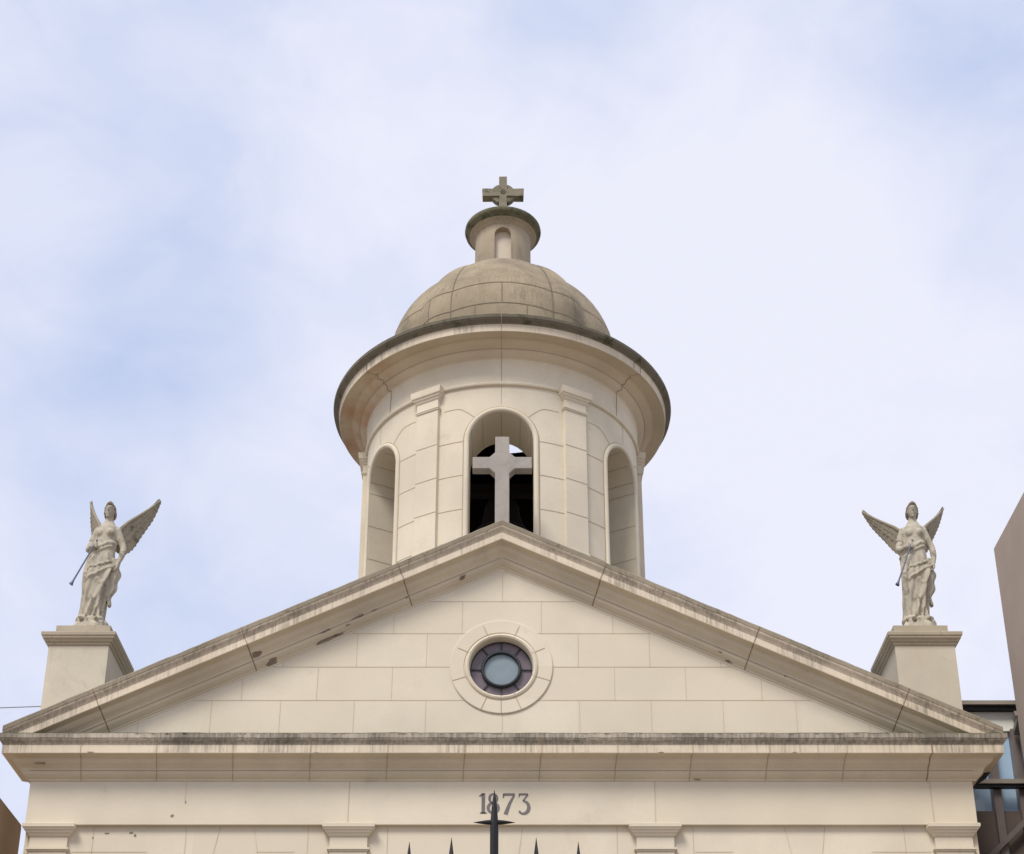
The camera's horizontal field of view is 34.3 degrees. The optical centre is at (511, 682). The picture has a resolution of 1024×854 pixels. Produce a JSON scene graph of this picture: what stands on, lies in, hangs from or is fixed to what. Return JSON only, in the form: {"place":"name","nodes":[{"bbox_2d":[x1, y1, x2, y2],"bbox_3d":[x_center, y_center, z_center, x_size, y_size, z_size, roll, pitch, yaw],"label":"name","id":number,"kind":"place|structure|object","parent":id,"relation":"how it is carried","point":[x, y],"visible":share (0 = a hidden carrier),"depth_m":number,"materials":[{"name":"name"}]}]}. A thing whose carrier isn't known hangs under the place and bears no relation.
{"place":"outdoors","nodes":[
{"label":"outdoors","id":0,"kind":"place"},
{"bbox_2d":[0,798,20,853],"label":"brown building","id":1,"kind":"structure","parent":0,"point":[10,828],"depth_m":20.17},
{"bbox_2d":[407,790,579,853],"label":"iron gate","id":2,"kind":"structure","parent":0,"point":[494,822],"depth_m":4.76,"materials":[{"name":"black metal"}]},
{"bbox_2d":[0,177,1006,853],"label":"church","id":3,"kind":"structure","parent":0,"point":[562,675],"depth_m":20.43,"materials":[{"name":"stone"}]},
{"bbox_2d":[0,706,40,707],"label":"cable","id":4,"kind":"object","parent":3,"relation":"attached to","point":[20,707],"depth_m":20.93,"materials":[{"name":"black metal"}]},
{"bbox_2d":[69,499,160,624],"bbox_3d":[-5.388,-1.570,22.131,1.000,2.556,0.920,-1,-25,2],"label":"angel statue","id":5,"kind":"object","parent":3,"relation":"on","point":[108,540],"visible":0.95,"depth_m":21.84,"materials":[{"name":"stone"}]},
{"bbox_2d":[470,484,532,530],"bbox_3d":[-0.148,-2.537,24.729,2.480,0.920,0.810,0,-25,0],"label":"church bell","id":6,"kind":"object","parent":3,"relation":"hanging from","point":[487,491],"visible":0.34,"depth_m":24.80,"materials":[{"name":"brown metal"}]},
{"bbox_2d":[450,621,552,713],"bbox_3d":[-0.133,-0.174,20.657,1.280,1.280,0.194,0,-25,0],"label":"round window","id":7,"kind":"structure","parent":3,"relation":"in","point":[497,667],"depth_m":20.66,"materials":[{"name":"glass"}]},
{"bbox_2d":[862,501,943,624],"bbox_3d":[5.369,-1.504,22.068,1.124,2.382,0.864,-2,-25,5],"label":"angel statue","id":8,"kind":"object","parent":3,"relation":"on","point":[910,544],"visible":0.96,"depth_m":21.82,"materials":[{"name":"stone"}]},
{"bbox_2d":[0,0,1023,853],"label":"sky","id":9,"kind":"structure","parent":0,"point":[806,217],"materials":[{"name":"white"}]},
{"bbox_2d":[962,493,1023,853],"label":"office building","id":10,"kind":"structure","parent":0,"point":[998,790],"depth_m":21.25,"materials":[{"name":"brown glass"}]}
]}

